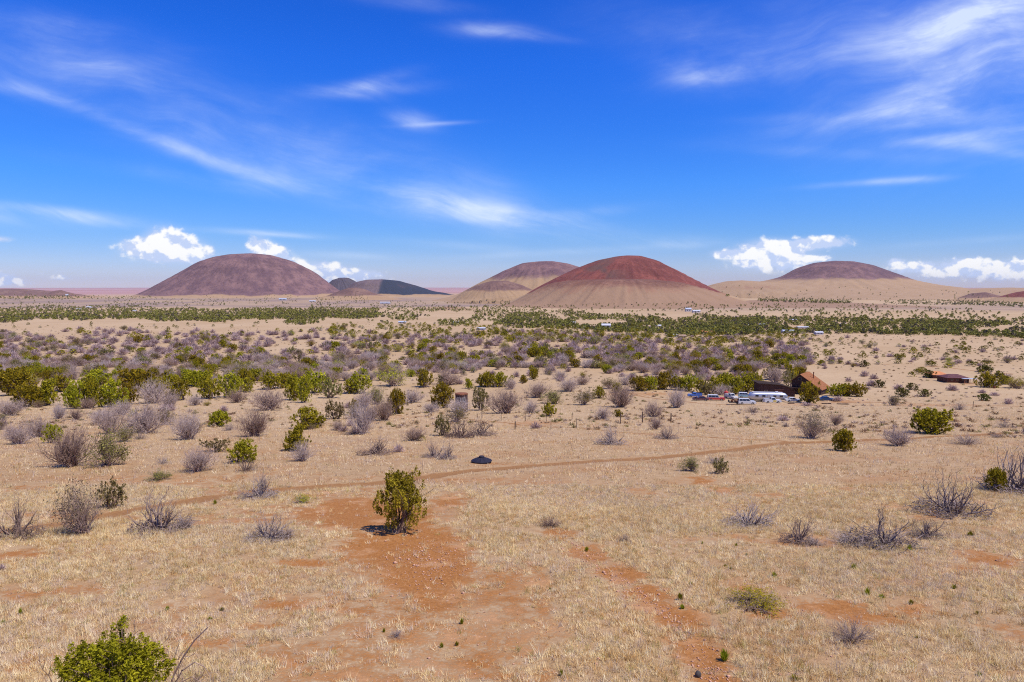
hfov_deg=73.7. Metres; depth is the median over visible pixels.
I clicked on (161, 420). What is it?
half dead shrub
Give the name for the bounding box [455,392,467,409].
stone tower
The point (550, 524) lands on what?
leafless shrub
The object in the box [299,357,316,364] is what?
juniper bush
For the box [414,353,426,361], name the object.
half dead shrub
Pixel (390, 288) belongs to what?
hill
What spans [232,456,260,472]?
leafless shrub
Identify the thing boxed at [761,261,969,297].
hill
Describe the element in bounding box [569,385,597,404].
half dead shrub
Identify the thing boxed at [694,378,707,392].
juniper bush
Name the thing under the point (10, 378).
juniper bush
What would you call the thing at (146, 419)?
leafless shrub
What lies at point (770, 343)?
juniper bush
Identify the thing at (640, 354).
juniper bush
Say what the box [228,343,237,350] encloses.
juniper bush
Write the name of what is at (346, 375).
leafless shrub
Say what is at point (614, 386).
juniper bush
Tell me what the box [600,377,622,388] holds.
half dead shrub
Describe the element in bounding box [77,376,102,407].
juniper bush
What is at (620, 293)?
hill
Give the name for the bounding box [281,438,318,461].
leafless shrub
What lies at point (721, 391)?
leafless shrub
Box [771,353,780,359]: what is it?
juniper bush
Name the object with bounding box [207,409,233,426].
juniper bush
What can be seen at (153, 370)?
juniper bush
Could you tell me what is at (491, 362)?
juniper bush
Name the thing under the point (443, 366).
half dead shrub
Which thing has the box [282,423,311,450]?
juniper bush
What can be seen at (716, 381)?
juniper bush
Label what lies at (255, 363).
leafless shrub
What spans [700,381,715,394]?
juniper bush
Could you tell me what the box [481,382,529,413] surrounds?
leafless shrub
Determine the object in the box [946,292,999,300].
hill
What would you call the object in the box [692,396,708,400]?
parked car
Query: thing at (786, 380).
juniper bush
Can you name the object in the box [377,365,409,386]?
half dead shrub
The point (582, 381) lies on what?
leafless shrub
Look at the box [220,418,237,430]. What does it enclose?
leafless shrub
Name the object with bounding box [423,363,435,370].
half dead shrub
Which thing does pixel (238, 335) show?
scrub scatter
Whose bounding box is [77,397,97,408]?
leafless shrub
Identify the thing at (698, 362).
juniper bush
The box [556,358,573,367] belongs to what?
leafless shrub
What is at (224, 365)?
half dead shrub
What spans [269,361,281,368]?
leafless shrub
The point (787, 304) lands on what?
hill
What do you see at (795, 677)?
green weed
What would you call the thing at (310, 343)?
half dead shrub
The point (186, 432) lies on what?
leafless shrub
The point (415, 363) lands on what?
leafless shrub
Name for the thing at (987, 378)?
juniper bush
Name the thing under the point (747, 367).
juniper bush
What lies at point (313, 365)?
juniper bush
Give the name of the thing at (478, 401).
juniper bush
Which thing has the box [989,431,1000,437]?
leafless shrub
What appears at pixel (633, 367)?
leafless shrub
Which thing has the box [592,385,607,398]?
juniper bush
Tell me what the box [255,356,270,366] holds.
leafless shrub
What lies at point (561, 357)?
leafless shrub
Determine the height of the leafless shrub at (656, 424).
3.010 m
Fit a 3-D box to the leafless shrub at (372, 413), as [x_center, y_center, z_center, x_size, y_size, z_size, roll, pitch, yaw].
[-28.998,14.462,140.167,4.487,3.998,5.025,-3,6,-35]
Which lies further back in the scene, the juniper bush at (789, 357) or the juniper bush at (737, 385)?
the juniper bush at (789, 357)
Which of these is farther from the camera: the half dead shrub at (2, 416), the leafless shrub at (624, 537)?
the half dead shrub at (2, 416)
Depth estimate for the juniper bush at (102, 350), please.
391.23 m
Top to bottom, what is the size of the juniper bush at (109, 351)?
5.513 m
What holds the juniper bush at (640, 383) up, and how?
on the ground at (516, 616)
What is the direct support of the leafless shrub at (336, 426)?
on the ground at (516, 616)
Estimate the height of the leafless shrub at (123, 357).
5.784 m
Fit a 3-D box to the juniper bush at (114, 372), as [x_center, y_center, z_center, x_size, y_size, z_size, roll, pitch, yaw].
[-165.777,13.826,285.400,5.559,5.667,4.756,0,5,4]
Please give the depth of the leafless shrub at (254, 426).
108.07 m
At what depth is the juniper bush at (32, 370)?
293.06 m
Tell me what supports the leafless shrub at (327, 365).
on the ground at (516, 616)
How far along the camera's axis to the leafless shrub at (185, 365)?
325.78 m
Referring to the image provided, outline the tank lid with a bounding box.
[471,455,491,463]
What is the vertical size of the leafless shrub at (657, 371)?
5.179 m
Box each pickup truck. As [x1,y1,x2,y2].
[687,392,701,396]
[724,393,737,398]
[763,397,781,402]
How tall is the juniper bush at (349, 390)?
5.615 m
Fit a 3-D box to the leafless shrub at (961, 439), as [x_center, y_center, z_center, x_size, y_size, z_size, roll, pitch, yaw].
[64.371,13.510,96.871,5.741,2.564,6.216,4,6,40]
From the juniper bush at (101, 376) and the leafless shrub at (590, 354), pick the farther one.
the leafless shrub at (590, 354)
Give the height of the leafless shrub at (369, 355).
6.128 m
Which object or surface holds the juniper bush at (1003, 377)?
on the ground at (516, 616)
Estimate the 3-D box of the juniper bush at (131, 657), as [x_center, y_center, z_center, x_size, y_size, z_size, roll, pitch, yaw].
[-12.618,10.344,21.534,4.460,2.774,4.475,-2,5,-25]
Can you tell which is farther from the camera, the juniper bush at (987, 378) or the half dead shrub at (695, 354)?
the half dead shrub at (695, 354)
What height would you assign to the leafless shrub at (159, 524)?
3.671 m
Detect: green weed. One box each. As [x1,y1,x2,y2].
[720,647,729,660]
[788,674,800,681]
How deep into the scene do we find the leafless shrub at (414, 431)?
101.67 m
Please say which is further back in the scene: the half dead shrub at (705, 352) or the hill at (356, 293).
the hill at (356, 293)
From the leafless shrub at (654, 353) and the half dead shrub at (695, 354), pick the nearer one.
the half dead shrub at (695, 354)
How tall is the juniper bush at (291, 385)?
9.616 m
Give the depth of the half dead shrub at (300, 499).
55.25 m
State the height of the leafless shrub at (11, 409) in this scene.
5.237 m
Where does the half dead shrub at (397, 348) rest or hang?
on the ground at (516, 616)
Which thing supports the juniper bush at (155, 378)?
on the ground at (516, 616)
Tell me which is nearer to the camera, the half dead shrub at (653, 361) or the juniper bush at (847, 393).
the juniper bush at (847, 393)
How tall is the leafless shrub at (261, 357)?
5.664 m
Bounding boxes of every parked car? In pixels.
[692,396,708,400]
[784,397,800,401]
[819,396,834,400]
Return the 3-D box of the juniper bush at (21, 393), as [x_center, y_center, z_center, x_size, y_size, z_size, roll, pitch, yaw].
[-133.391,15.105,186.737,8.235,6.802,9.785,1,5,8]
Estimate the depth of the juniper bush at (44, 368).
293.10 m
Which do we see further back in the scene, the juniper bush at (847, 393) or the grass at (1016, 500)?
the juniper bush at (847, 393)
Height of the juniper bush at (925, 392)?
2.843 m
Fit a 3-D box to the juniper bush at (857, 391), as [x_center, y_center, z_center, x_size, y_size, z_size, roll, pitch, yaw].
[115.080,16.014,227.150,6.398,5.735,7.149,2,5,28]
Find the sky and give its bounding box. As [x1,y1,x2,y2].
[0,0,1023,287]
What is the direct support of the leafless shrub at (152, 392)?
on the ground at (516, 616)
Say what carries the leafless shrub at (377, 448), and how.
on the ground at (516, 616)
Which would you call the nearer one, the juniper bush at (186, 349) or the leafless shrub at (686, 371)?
the leafless shrub at (686, 371)
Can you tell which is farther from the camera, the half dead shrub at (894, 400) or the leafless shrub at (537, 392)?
the leafless shrub at (537, 392)
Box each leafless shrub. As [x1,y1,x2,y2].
[0,395,34,415]
[0,423,24,438]
[0,487,46,540]
[1,419,37,443]
[14,413,57,437]
[20,420,101,466]
[41,359,56,366]
[45,402,70,418]
[53,354,69,361]
[58,365,82,379]
[65,345,78,352]
[67,363,80,371]
[67,408,87,419]
[70,356,88,365]
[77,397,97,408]
[79,363,97,373]
[83,405,124,422]
[88,404,132,434]
[91,355,110,361]
[99,361,111,367]
[106,398,135,415]
[113,479,200,536]
[116,354,130,360]
[116,397,177,433]
[121,360,136,368]
[122,360,141,367]
[123,374,179,402]
[131,357,140,361]
[134,431,147,439]
[140,348,158,354]
[149,390,181,407]
[152,454,170,464]
[160,364,175,370]
[161,357,178,365]
[161,408,205,439]
[161,627,216,681]
[166,510,198,530]
[177,443,226,471]
[179,362,192,368]
[185,392,208,404]
[211,358,220,365]
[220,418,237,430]
[224,387,251,402]
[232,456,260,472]
[235,405,274,436]
[236,467,280,500]
[238,383,288,410]
[240,509,294,543]
[245,347,259,353]
[246,359,262,367]
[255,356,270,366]
[256,353,271,359]
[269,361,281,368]
[276,523,299,539]
[279,363,307,377]
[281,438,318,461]
[286,358,301,366]
[305,365,343,383]
[315,359,333,365]
[317,361,332,369]
[329,361,342,368]
[331,419,344,429]
[339,368,353,380]
[340,349,355,355]
[342,357,358,368]
[343,391,376,434]
[345,350,359,359]
[350,388,374,407]
[352,436,396,456]
[356,355,370,360]
[361,352,376,358]
[361,357,380,369]
[361,370,376,379]
[363,404,377,420]
[369,392,394,419]
[378,365,392,373]
[388,628,403,639]
[399,424,429,440]
[401,365,416,372]
[403,388,428,402]
[409,360,421,367]
[420,438,445,457]
[423,402,439,412]
[427,365,465,384]
[435,442,459,459]
[443,411,477,438]
[447,396,472,412]
[457,362,476,370]
[466,412,497,436]
[471,361,484,368]
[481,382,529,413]
[493,359,507,366]
[501,345,513,353]
[504,377,516,388]
[515,381,556,397]
[516,360,531,367]
[523,399,540,412]
[532,360,547,367]
[534,511,564,528]
[541,363,555,373]
[550,369,568,379]
[553,374,579,391]
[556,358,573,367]
[559,354,570,362]
[572,375,591,384]
[580,358,594,367]
[582,350,597,357]
[592,405,618,418]
[592,423,631,444]
[602,380,639,406]
[612,362,628,371]
[616,374,630,384]
[617,533,630,541]
[626,362,637,369]
[637,364,648,372]
[638,398,668,416]
[641,363,652,371]
[645,349,657,356]
[647,415,665,429]
[650,365,665,374]
[650,422,679,439]
[663,356,674,363]
[665,383,688,407]
[679,366,692,374]
[701,454,724,463]
[711,383,735,394]
[713,360,732,369]
[718,494,783,530]
[742,405,760,412]
[755,358,766,367]
[762,363,788,382]
[776,507,821,546]
[790,359,803,366]
[801,534,829,546]
[822,610,878,647]
[824,530,871,549]
[827,413,845,424]
[837,501,929,554]
[874,423,918,446]
[904,466,1006,521]
[906,512,951,540]
[946,428,983,445]
[950,401,967,409]
[971,433,1023,495]
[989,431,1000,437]
[993,420,1015,428]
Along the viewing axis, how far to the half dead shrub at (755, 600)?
30.95 m
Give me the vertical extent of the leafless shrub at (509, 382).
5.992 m
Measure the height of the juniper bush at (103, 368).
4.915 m
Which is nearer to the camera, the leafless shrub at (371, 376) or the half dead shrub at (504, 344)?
the leafless shrub at (371, 376)
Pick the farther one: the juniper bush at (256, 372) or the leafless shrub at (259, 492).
the juniper bush at (256, 372)
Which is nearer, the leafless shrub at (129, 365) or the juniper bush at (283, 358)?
the leafless shrub at (129, 365)
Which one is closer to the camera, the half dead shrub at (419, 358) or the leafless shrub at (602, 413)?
the leafless shrub at (602, 413)
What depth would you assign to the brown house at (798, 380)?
239.44 m
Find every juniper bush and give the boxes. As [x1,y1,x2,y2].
[0,353,10,357]
[0,366,37,395]
[9,383,43,406]
[13,365,34,373]
[20,354,32,360]
[22,367,35,374]
[30,354,40,360]
[31,362,47,367]
[32,376,63,404]
[38,365,51,378]
[39,614,186,681]
[40,423,63,442]
[41,370,52,379]
[47,374,74,391]
[55,365,69,375]
[61,378,87,408]
[76,369,115,384]
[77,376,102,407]
[81,354,94,360]
[93,476,127,508]
[95,377,129,406]
[96,346,107,356]
[96,364,109,371]
[104,348,114,354]
[111,368,120,375]
[115,368,159,389]
[117,380,139,403]
[133,335,144,342]
[135,347,145,353]
[138,355,151,362]
[138,376,166,393]
[147,366,159,376]
[163,371,182,384]
[165,377,192,399]
[173,342,183,347]
[174,355,185,363]
[177,369,214,386]
[180,369,193,376]
[183,346,192,352]
[186,353,198,362]
[189,359,201,368]
[191,357,206,367]
[192,372,221,398]
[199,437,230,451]
[201,363,214,371]
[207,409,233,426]
[208,353,220,359]
[214,370,248,396]
[219,338,227,347]
[219,357,230,365]
[223,437,257,462]
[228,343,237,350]
[233,368,252,378]
[240,376,255,391]
[250,368,264,380]
[255,346,264,353]
[255,369,282,388]
[275,371,293,387]
[278,356,287,361]
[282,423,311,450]
[283,370,302,400]
[288,406,326,428]
[292,352,302,361]
[294,371,313,402]
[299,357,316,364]
[300,368,329,392]
[310,361,318,369]
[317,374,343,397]
[325,399,345,418]
[329,367,342,373]
[330,341,340,347]
[342,379,355,392]
[343,371,372,393]
[349,398,358,409]
[357,343,365,349]
[358,367,369,378]
[360,360,370,367]
[367,339,376,347]
[372,460,433,533]
[385,388,408,413]
[408,370,415,376]
[415,367,433,387]
[417,342,426,350]
[421,338,429,343]
[429,381,454,407]
[433,412,449,435]
[437,352,444,359]
[455,350,466,359]
[463,377,473,387]
[466,355,477,359]
[472,386,492,410]
[476,371,495,386]
[487,359,495,366]
[491,371,509,386]
[514,354,523,360]
[519,374,527,382]
[526,347,536,356]
[529,366,539,378]
[535,347,542,356]
[540,346,547,355]
[541,401,556,416]
[546,351,553,357]
[549,348,557,353]
[565,352,574,361]
[569,359,580,366]
[588,336,597,343]
[590,360,601,367]
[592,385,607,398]
[593,354,602,360]
[600,363,611,372]
[611,382,621,391]
[612,409,622,416]
[626,375,649,390]
[633,352,643,358]
[641,376,657,389]
[654,370,674,389]
[661,357,669,364]
[667,374,683,389]
[671,354,681,360]
[678,373,698,391]
[691,359,702,367]
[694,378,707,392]
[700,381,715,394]
[702,358,711,367]
[704,375,723,393]
[710,358,720,364]
[711,456,728,473]
[713,363,722,370]
[713,370,733,389]
[724,349,733,356]
[724,374,746,393]
[734,362,743,371]
[737,355,746,361]
[738,369,759,391]
[741,364,752,372]
[750,373,763,387]
[752,350,762,358]
[761,364,781,378]
[766,340,774,347]
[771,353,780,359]
[778,358,789,368]
[781,371,797,386]
[782,361,798,378]
[786,354,794,360]
[795,367,806,374]
[798,379,820,403]
[825,383,845,396]
[830,428,856,450]
[838,383,859,396]
[847,381,867,396]
[859,360,868,366]
[873,379,885,386]
[894,386,909,397]
[905,383,918,389]
[907,407,961,434]
[917,389,931,396]
[921,370,936,377]
[973,371,1004,387]
[976,364,993,371]
[977,393,991,400]
[983,467,1011,491]
[997,375,1010,383]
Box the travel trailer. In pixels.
[748,391,787,401]
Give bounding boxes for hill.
[0,289,102,297]
[31,290,94,298]
[128,253,339,297]
[311,288,402,299]
[329,278,355,290]
[346,279,453,296]
[414,306,481,309]
[431,261,577,301]
[445,281,531,303]
[489,279,767,308]
[495,255,748,305]
[708,280,955,299]
[745,300,938,307]
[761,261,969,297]
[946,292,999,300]
[956,288,1023,297]
[972,291,1023,302]
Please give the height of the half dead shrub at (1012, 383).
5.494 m
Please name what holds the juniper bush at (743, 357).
on the ground at (516, 616)
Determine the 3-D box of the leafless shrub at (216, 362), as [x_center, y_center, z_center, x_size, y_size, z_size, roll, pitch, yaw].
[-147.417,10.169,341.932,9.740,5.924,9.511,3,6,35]
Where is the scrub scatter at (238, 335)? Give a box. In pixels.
[0,325,1023,570]
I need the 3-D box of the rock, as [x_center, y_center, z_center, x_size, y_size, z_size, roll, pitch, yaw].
[6.535,11.701,23.969,0.251,0.288,0.194,-3,6,-34]
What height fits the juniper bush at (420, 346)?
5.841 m
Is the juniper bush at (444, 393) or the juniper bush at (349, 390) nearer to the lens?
the juniper bush at (444, 393)
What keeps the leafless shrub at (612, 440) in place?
on the ground at (516, 616)
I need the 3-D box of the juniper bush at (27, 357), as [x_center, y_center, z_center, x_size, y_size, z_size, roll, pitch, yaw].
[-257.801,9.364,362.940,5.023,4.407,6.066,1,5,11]
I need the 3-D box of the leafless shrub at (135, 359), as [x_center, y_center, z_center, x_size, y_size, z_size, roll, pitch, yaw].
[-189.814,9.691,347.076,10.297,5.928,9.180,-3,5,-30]
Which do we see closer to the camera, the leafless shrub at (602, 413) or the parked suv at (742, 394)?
the leafless shrub at (602, 413)
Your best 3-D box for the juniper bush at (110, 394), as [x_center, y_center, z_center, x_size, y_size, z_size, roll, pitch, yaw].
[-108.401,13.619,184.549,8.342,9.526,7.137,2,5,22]
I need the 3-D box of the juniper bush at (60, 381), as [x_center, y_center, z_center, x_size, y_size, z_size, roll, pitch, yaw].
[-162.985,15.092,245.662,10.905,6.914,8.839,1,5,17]
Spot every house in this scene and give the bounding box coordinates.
[791,372,829,394]
[814,331,823,334]
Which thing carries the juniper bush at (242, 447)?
on the ground at (516, 616)
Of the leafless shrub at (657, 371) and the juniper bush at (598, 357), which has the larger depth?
the juniper bush at (598, 357)
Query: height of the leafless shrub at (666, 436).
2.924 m
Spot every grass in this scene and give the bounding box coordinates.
[0,480,1023,681]
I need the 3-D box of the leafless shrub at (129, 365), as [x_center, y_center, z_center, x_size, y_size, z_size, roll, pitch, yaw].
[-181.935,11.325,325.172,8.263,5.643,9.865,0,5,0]
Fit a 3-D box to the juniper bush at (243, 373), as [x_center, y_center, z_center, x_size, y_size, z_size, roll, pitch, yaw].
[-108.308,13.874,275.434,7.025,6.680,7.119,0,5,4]
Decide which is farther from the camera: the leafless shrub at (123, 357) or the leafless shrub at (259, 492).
the leafless shrub at (123, 357)
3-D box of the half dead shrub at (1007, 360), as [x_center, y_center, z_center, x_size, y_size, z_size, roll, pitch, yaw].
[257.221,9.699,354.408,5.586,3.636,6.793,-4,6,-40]
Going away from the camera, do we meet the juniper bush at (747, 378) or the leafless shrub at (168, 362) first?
the juniper bush at (747, 378)
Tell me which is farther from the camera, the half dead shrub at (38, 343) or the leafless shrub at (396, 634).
the half dead shrub at (38, 343)
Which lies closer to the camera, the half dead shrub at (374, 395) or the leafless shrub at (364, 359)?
the half dead shrub at (374, 395)
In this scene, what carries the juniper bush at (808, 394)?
on the ground at (516, 616)
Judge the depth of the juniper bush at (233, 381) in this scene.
222.77 m
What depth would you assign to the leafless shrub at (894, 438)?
96.39 m
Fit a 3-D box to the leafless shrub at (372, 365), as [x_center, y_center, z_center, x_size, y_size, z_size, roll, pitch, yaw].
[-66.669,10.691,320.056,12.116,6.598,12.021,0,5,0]
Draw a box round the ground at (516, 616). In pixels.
[0,288,1023,681]
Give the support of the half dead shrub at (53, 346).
on the ground at (516, 616)
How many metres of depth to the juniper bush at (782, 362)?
331.29 m
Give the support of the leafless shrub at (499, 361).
on the ground at (516, 616)
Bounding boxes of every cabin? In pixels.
[924,371,944,377]
[936,374,976,383]
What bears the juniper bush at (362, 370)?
on the ground at (516, 616)
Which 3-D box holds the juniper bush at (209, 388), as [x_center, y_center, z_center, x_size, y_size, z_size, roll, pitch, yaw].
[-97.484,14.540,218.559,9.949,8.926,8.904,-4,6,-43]
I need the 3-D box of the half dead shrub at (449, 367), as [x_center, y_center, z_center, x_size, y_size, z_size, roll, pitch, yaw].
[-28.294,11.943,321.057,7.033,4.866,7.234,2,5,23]
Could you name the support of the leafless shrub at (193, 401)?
on the ground at (516, 616)
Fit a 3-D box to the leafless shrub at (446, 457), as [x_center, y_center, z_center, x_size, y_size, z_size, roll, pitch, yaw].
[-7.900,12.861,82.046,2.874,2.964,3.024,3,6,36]
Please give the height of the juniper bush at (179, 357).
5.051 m
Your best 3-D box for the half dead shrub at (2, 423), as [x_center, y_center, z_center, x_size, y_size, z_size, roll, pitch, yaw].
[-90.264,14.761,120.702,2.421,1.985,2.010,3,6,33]
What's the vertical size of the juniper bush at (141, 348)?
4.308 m
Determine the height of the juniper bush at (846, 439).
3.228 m
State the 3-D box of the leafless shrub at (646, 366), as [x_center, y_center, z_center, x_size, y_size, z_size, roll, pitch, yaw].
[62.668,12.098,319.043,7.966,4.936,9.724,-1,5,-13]
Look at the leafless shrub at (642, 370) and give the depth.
314.32 m
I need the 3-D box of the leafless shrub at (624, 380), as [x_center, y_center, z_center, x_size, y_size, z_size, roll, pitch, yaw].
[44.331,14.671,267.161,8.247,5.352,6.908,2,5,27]
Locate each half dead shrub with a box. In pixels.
[0,413,8,419]
[0,420,5,429]
[4,360,27,367]
[31,400,45,407]
[33,339,43,346]
[40,474,113,535]
[48,344,59,349]
[56,362,68,372]
[71,338,82,344]
[76,425,132,468]
[110,421,139,441]
[142,466,173,481]
[150,352,160,359]
[153,333,162,339]
[155,406,176,424]
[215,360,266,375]
[220,360,234,370]
[291,493,313,502]
[306,339,315,345]
[333,353,350,362]
[347,406,360,418]
[360,382,386,403]
[375,361,392,372]
[376,369,384,380]
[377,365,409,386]
[393,344,403,351]
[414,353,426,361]
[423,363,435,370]
[436,359,449,372]
[439,403,469,421]
[448,362,457,370]
[450,354,459,360]
[499,341,512,347]
[540,389,565,403]
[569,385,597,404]
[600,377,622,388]
[607,359,616,366]
[649,357,659,363]
[660,349,669,356]
[669,361,685,370]
[676,455,702,472]
[687,351,699,357]
[689,367,702,374]
[700,349,712,356]
[721,583,787,618]
[752,365,758,372]
[791,407,841,438]
[797,348,809,354]
[886,394,905,405]
[944,359,956,365]
[1001,357,1013,362]
[1003,375,1023,388]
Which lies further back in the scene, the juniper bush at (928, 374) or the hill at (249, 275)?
the hill at (249, 275)
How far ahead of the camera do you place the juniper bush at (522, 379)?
274.84 m
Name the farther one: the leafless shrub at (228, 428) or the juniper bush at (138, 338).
the juniper bush at (138, 338)
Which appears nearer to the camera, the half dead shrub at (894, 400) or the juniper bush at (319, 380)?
the half dead shrub at (894, 400)
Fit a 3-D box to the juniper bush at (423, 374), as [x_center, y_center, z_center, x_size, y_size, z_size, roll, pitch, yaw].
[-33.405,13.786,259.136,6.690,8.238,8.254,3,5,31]
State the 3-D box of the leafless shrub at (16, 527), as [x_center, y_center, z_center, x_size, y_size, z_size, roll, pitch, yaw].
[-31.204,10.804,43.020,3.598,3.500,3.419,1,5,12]
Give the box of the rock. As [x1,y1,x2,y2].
[695,670,700,677]
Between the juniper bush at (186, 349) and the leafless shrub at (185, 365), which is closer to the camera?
the leafless shrub at (185, 365)
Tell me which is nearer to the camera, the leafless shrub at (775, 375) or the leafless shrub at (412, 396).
the leafless shrub at (412, 396)
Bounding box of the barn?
[752,380,796,396]
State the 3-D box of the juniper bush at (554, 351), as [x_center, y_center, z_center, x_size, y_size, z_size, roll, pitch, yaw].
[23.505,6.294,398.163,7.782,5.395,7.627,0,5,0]
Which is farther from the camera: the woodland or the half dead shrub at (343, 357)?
the woodland
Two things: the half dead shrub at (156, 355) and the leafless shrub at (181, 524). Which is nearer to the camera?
the leafless shrub at (181, 524)
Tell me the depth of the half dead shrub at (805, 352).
393.81 m
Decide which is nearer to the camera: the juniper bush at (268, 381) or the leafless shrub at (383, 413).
the leafless shrub at (383, 413)
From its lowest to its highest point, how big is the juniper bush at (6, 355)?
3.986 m
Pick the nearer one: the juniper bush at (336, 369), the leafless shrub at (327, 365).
the juniper bush at (336, 369)
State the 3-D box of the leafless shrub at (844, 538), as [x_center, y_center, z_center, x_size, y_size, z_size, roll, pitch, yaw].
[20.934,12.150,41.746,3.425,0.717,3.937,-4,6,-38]
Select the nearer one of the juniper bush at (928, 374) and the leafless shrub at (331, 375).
the leafless shrub at (331, 375)
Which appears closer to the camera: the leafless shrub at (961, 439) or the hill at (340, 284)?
the leafless shrub at (961, 439)
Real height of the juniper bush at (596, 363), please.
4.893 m
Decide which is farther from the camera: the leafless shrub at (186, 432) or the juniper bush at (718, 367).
the juniper bush at (718, 367)
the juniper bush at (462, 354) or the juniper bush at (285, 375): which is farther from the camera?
the juniper bush at (462, 354)
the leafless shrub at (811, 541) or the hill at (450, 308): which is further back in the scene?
the hill at (450, 308)
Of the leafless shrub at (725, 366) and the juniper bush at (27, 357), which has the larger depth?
the juniper bush at (27, 357)
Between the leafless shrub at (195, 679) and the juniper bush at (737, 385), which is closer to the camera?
the leafless shrub at (195, 679)
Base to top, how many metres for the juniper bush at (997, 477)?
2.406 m
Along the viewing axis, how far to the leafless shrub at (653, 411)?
150.81 m
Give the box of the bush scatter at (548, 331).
[0,321,1023,440]
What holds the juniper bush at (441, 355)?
on the ground at (516, 616)
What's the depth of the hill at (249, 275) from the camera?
5026.69 m
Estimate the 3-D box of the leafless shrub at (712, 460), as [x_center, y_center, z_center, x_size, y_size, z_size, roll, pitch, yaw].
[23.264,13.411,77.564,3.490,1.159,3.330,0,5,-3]
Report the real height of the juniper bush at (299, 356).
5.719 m
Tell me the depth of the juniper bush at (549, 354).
384.52 m
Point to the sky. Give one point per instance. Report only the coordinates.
(421, 143)
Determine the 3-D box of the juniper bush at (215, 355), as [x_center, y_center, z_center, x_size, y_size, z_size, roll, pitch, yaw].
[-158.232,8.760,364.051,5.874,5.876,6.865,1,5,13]
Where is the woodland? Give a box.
[0,285,1023,338]
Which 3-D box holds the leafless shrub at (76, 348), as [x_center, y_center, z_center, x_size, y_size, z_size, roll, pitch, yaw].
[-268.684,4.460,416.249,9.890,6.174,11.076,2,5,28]
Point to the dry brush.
(1001, 418)
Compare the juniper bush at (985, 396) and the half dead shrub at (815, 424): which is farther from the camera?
the juniper bush at (985, 396)
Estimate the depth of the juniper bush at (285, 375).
256.02 m
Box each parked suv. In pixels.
[707,394,724,400]
[737,398,755,404]
[738,392,749,397]
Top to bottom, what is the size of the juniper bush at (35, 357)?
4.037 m
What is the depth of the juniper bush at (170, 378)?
257.94 m
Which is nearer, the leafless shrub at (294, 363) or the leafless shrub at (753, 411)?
the leafless shrub at (753, 411)
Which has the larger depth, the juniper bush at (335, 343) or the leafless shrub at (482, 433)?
the juniper bush at (335, 343)
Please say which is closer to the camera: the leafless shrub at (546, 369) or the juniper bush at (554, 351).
the leafless shrub at (546, 369)
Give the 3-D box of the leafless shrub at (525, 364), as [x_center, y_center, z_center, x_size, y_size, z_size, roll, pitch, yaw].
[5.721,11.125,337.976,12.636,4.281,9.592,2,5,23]
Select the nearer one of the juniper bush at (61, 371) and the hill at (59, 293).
the juniper bush at (61, 371)
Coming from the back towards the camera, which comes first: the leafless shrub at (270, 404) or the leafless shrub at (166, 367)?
the leafless shrub at (166, 367)
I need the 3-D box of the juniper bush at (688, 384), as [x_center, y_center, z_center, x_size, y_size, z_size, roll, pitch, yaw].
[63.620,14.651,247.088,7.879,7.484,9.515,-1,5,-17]
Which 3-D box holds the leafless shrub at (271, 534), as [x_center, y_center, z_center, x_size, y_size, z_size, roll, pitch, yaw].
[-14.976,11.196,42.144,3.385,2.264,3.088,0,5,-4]
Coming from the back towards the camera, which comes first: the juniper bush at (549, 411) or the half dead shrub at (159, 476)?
the juniper bush at (549, 411)
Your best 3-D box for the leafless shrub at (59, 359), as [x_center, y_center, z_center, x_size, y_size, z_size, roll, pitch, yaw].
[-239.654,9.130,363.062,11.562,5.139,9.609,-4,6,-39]
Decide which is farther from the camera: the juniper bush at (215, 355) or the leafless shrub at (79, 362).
the juniper bush at (215, 355)
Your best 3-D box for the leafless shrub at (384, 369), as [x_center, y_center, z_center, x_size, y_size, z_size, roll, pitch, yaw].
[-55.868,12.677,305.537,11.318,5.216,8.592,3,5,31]
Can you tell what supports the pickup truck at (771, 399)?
on the ground at (516, 616)
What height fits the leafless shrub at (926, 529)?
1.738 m
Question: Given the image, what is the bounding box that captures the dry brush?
[0,322,1023,437]
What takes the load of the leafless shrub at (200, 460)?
on the ground at (516, 616)
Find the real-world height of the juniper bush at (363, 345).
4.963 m
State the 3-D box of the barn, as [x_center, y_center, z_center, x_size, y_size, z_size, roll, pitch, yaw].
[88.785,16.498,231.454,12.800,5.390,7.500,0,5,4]
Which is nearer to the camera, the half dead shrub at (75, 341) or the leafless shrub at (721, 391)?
the leafless shrub at (721, 391)
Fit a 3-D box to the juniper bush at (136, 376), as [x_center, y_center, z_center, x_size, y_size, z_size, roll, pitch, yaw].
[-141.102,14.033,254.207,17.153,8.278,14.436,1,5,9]
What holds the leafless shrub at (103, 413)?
on the ground at (516, 616)
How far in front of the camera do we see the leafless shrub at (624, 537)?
42.62 m
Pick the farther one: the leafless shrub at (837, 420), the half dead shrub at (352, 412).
the half dead shrub at (352, 412)
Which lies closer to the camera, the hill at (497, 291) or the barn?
the barn
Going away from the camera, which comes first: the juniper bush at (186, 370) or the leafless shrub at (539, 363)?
the juniper bush at (186, 370)

